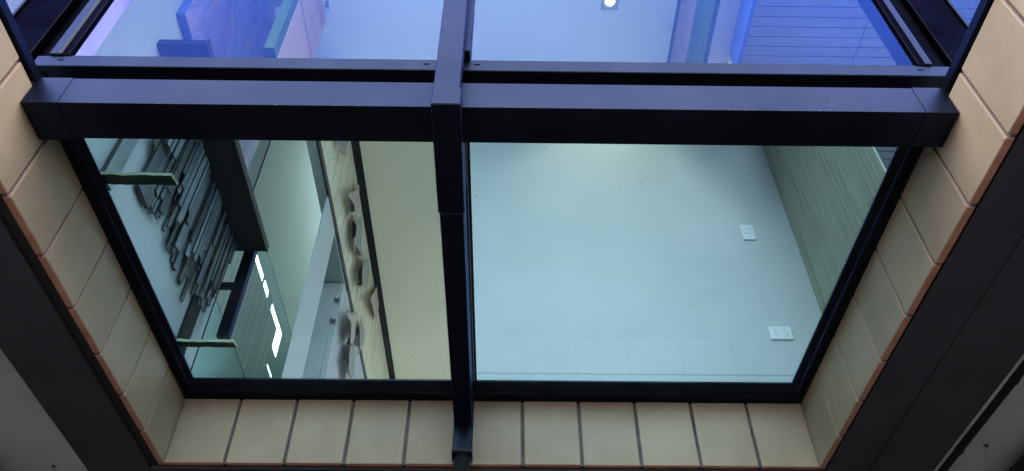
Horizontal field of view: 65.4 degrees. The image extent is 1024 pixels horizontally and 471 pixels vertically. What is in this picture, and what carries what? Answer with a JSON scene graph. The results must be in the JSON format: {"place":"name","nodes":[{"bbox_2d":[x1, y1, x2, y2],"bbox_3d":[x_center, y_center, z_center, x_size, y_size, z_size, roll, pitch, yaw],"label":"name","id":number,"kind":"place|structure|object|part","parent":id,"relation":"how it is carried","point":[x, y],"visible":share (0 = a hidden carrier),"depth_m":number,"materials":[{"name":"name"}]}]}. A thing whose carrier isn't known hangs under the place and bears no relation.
{"place":"outdoors","nodes":[
{"label":"outdoors","id":0,"kind":"place"},
{"bbox_2d":[12,0,82,60],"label":"side window","id":1,"kind":"structure","parent":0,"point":[40,23],"depth_m":2.72,"materials":[{"name":"glass"}]},
{"bbox_2d":[6,0,328,12],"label":"ceiling","id":2,"kind":"structure","parent":0,"point":[13,5],"depth_m":6.01,"materials":[{"name":"paint"}]},
{"bbox_2d":[264,0,325,57],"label":"tiled bulkhead","id":3,"kind":"object","parent":2,"relation":"hanging from","point":[297,29],"visible":0.73,"depth_m":4.10,"materials":[{"name":"tile"}]},
{"bbox_2d":[274,7,337,58],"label":"ceiling","id":4,"kind":"structure","parent":0,"point":[326,48],"depth_m":5.01,"materials":[{"name":"white paint"}]},
{"bbox_2d":[359,141,466,379],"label":"ceiling","id":5,"kind":"structure","parent":0,"point":[400,179],"depth_m":6.36,"materials":[{"name":"white paint"}]},
{"bbox_2d":[328,0,677,62],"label":"ceiling","id":6,"kind":"structure","parent":0,"point":[572,30],"depth_m":4.96,"materials":[{"name":"white paint"}]},
{"bbox_2d":[601,0,617,9],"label":"downlight","id":7,"kind":"object","parent":6,"relation":"attached to","point":[609,4],"visible":1,"depth_m":4.83,"materials":[{"name":"grey paint"}]},
{"bbox_2d":[667,0,756,62],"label":"bulkhead","id":8,"kind":"object","parent":6,"relation":"attached to","point":[710,31],"visible":0.44,"depth_m":4.16,"materials":[{"name":"white paint"}]},
{"bbox_2d":[0,349,1023,470],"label":"concrete slab","id":9,"kind":"structure","parent":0,"point":[32,438],"depth_m":3.20,"materials":[{"name":"grey concrete"}]},
{"bbox_2d":[0,194,160,470],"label":"steel channel","id":10,"kind":"object","parent":9,"relation":"on","point":[45,348],"visible":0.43,"depth_m":2.83,"materials":[{"name":"black metal"}]},
{"bbox_2d":[21,78,958,146],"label":"steel beam","id":11,"kind":"structure","parent":10,"relation":"on","point":[63,109],"depth_m":2.38,"materials":[{"name":"black metal"}]},
{"bbox_2d":[35,0,948,87],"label":"facade window","id":12,"kind":"structure","parent":11,"relation":"on","point":[71,49],"depth_m":2.55,"materials":[{"name":"grey metal"}]},
{"bbox_2d":[0,0,184,464],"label":"tiled wall","id":13,"kind":"structure","parent":9,"relation":"attached to","point":[44,196],"depth_m":2.64,"materials":[{"name":"beige tile"}]},
{"bbox_2d":[151,464,824,470],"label":"steel channel","id":14,"kind":"object","parent":9,"relation":"on","point":[164,467],"visible":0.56,"depth_m":3.36,"materials":[{"name":"black metal"}]},
{"bbox_2d":[164,399,818,468],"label":"tiled wall","id":15,"kind":"structure","parent":9,"relation":"attached to","point":[363,433],"depth_m":3.44,"materials":[{"name":"beige tile"}]},
{"bbox_2d":[467,143,821,381],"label":"white wall","id":16,"kind":"structure","parent":9,"relation":"on","point":[619,262],"depth_m":4.25,"materials":[{"name":"paint"}]},
{"bbox_2d":[739,225,755,239],"bbox_3d":[1.311,-0.018,4.434,0.072,0.117,0.012,1,-45,-1],"label":"light switch","id":17,"kind":"object","parent":16,"relation":"attached to","point":[747,232],"visible":1,"depth_m":4.42,"materials":[{"name":"white plastic"}]},
{"bbox_2d":[768,326,793,339],"bbox_3d":[1.326,0.481,3.931,0.113,0.080,0.013,1,-45,-1],"label":"power outlet","id":18,"kind":"object","parent":16,"relation":"attached to","point":[780,332],"visible":1,"depth_m":3.93,"materials":[{"name":"white plastic"}]},
{"bbox_2d":[741,0,979,206],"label":"boarded ceiling","id":19,"kind":"structure","parent":16,"relation":"on","point":[834,32],"depth_m":4.98,"materials":[{"name":"white wood"}]},
{"bbox_2d":[762,146,886,313],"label":"timber wall","id":20,"kind":"structure","parent":9,"relation":"on","point":[827,194],"depth_m":4.00,"materials":[{"name":"brown wood"}]},
{"bbox_2d":[801,0,1023,468],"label":"tiled wall","id":21,"kind":"structure","parent":9,"relation":"attached to","point":[948,182],"depth_m":2.51,"materials":[{"name":"beige tile"}]},
{"bbox_2d":[823,123,1023,470],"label":"steel channel","id":22,"kind":"object","parent":9,"relation":"on","point":[956,354],"visible":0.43,"depth_m":2.77,"materials":[{"name":"black metal"}]},
{"bbox_2d":[900,0,968,66],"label":"side window","id":23,"kind":"structure","parent":9,"relation":"on","point":[943,25],"depth_m":2.78,"materials":[{"name":"glass"}]},
{"bbox_2d":[934,354,1023,470],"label":"concrete fillet","id":24,"kind":"object","parent":9,"relation":"attached to","point":[1020,360],"visible":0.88,"depth_m":3.04,"materials":[{"name":"grey concrete"}]},
{"bbox_2d":[938,361,1023,470],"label":"conduit","id":25,"kind":"object","parent":9,"relation":"attached to","point":[1014,380],"visible":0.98,"depth_m":3.05,"materials":[{"name":"black metal"}]},
{"bbox_2d":[1009,454,1023,470],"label":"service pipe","id":26,"kind":"object","parent":9,"relation":"attached to","point":[1018,465],"depth_m":3.22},
{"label":"floor","id":27,"kind":"structure","parent":0,"visible":0},
{"bbox_2d":[85,0,336,377],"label":"wall","id":28,"kind":"structure","parent":27,"relation":"on","point":[280,173],"depth_m":5.09,"materials":[{"name":"grey paint"}]},
{"bbox_2d":[100,172,178,185],"bbox_3d":[-1.265,-0.192,2.689,0.265,0.014,0.048,1,-45,-1],"label":"shelf","id":29,"kind":"object","parent":28,"relation":"attached to","point":[134,178],"visible":0.96,"depth_m":2.68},
{"bbox_2d":[100,38,268,312],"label":"hanging slats","id":30,"kind":"object","parent":28,"relation":"attached to","point":[215,206],"visible":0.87,"depth_m":4.21,"materials":[{"name":"brown metal"}]},
{"bbox_2d":[177,338,237,347],"bbox_3d":[-1.280,0.449,3.325,0.261,0.014,0.042,1,-45,-1],"label":"shelf","id":31,"kind":"object","parent":28,"relation":"attached to","point":[223,343],"visible":0.94,"depth_m":3.32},
{"bbox_2d":[176,0,271,170],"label":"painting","id":32,"kind":"object","parent":28,"relation":"attached to","point":[237,28],"visible":0.33,"depth_m":4.70},
{"bbox_2d":[216,251,257,339],"bbox_3d":[-1.632,0.294,4.639,0.160,0.762,0.053,1,-45,-1],"label":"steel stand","id":33,"kind":"object","parent":28,"relation":"attached to","point":[237,287],"visible":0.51,"depth_m":4.58,"materials":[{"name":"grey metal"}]},
{"bbox_2d":[255,256,263,279],"bbox_3d":[-1.742,0.217,5.427,0.041,0.058,0.233,1,-45,-1],"label":"slot window","id":34,"kind":"structure","parent":28,"relation":"in","point":[257,260],"depth_m":5.43,"materials":[{"name":"white glass"}]},
{"bbox_2d":[263,281,268,295],"bbox_3d":[-1.745,0.377,5.589,0.041,0.060,0.125,1,-45,-1],"label":"slot window","id":35,"kind":"structure","parent":28,"relation":"in","point":[265,286],"depth_m":5.58,"materials":[{"name":"white glass"}]},
{"bbox_2d":[271,304,277,327],"bbox_3d":[-1.749,0.592,5.800,0.041,0.067,0.208,1,-45,-1],"label":"slot window","id":36,"kind":"structure","parent":28,"relation":"in","point":[272,308],"depth_m":5.80,"materials":[{"name":"white glass"}]},
{"bbox_2d":[272,323,281,356],"bbox_3d":[-1.751,0.766,5.873,0.041,0.217,0.140,1,-45,-1],"label":"slot window","id":37,"kind":"structure","parent":28,"relation":"in","point":[278,334],"depth_m":5.88,"materials":[{"name":"white glass"}]},
{"bbox_2d":[282,196,334,377],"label":"wall pier","id":38,"kind":"structure","parent":27,"relation":"on","point":[295,362],"depth_m":4.47,"materials":[{"name":"white paint"}]},
{"bbox_2d":[302,234,346,378],"bbox_3d":[-1.250,0.737,4.732,0.230,1.583,0.570,1,-45,-1],"label":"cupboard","id":39,"kind":"object","parent":27,"relation":"on","point":[334,286],"visible":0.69,"depth_m":5.16,"materials":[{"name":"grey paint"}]},
{"bbox_3d":[-1.262,0.874,4.847,0.177,1.553,0.018,1,-45,-1],"label":"door","id":40,"kind":"part","parent":39,"relation":"part of","materials":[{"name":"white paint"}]},
{"bbox_2d":[330,292,363,378],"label":"wall pier","id":41,"kind":"structure","parent":27,"relation":"on","point":[341,355],"depth_m":5.42,"materials":[{"name":"white paint"}]},
{"bbox_2d":[343,345,355,378],"bbox_3d":[-1.092,0.857,5.428,0.030,0.387,0.432,2,-45,-2],"label":"metal shard","id":42,"kind":"object","parent":41,"relation":"attached to","point":[349,362],"visible":0.84,"depth_m":5.40,"materials":[{"name":"grey metal"}]},
{"bbox_2d":[306,141,395,378],"bbox_3d":[-1.158,0.316,6.746,0.142,1.866,4.316,1,-45,-1],"label":"tiled bulkhead","id":43,"kind":"object","parent":41,"relation":"on","point":[339,177],"visible":0.37,"depth_m":5.73,"materials":[{"name":"beige tile"}]},
{"bbox_2d":[337,141,347,155],"bbox_3d":[-1.082,-0.618,5.164,0.053,0.362,0.227,1,-45,-1],"label":"metal shard","id":44,"kind":"object","parent":43,"relation":"attached to","point":[342,144],"visible":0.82,"depth_m":5.08,"materials":[{"name":"grey metal"}]},
{"bbox_2d":[348,185,360,220],"bbox_3d":[-1.073,-0.279,5.505,0.043,0.506,0.455,5,-45,-5],"label":"metal shard","id":45,"kind":"object","parent":43,"relation":"attached to","point":[354,200],"visible":1,"depth_m":5.42,"materials":[{"name":"grey metal"}]},
{"bbox_2d":[351,216,361,255],"bbox_3d":[-1.083,0.024,5.656,0.057,0.454,0.416,1,-45,-1],"label":"metal shard","id":46,"kind":"object","parent":43,"relation":"attached to","point":[356,231],"visible":1,"depth_m":5.56,"materials":[{"name":"grey metal"}]},
{"bbox_2d":[353,317,364,354],"bbox_3d":[-1.103,0.738,5.807,0.036,0.410,0.393,3,-45,-3],"label":"metal shard","id":47,"kind":"object","parent":43,"relation":"attached to","point":[359,339],"visible":1,"depth_m":5.72,"materials":[{"name":"grey metal"}]},
{"bbox_2d":[357,248,368,288],"bbox_3d":[-1.099,0.271,5.925,0.046,0.464,0.443,4,-45,-4],"label":"metal shard","id":48,"kind":"object","parent":43,"relation":"attached to","point":[363,274],"visible":1,"depth_m":5.83,"materials":[{"name":"grey metal"}]},
{"bbox_2d":[370,287,378,319],"bbox_3d":[-1.110,0.501,6.433,0.025,0.568,0.654,4,-45,-4],"label":"metal shard","id":49,"kind":"object","parent":43,"relation":"attached to","point":[374,301],"visible":0.8,"depth_m":6.48,"materials":[{"name":"grey metal"}]},
{"bbox_2d":[346,312,356,344],"bbox_3d":[-1.088,0.574,5.439,0.040,0.448,0.498,4,-45,-4],"label":"metal shard","id":50,"kind":"object","parent":41,"relation":"attached to","point":[352,317],"visible":1,"depth_m":5.38,"materials":[{"name":"grey metal"}]},
{"label":"ground","id":51,"kind":"structure","parent":0,"visible":0},
{"bbox_2d":[431,0,473,470],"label":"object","id":52,"kind":"object","parent":51,"relation":"on","point":[448,142],"visible":0.98,"depth_m":2.56,"materials":[{"name":"grey paint"}]},
{"bbox_2d":[31,82,949,404],"bbox_3d":[-0.068,0.164,3.016,2.907,0.049,1.716,1,-45,-1],"label":"window","id":53,"kind":"structure","parent":52,"relation":"on","point":[867,240],"depth_m":3.47,"materials":[{"name":"grey metal"}]}
]}

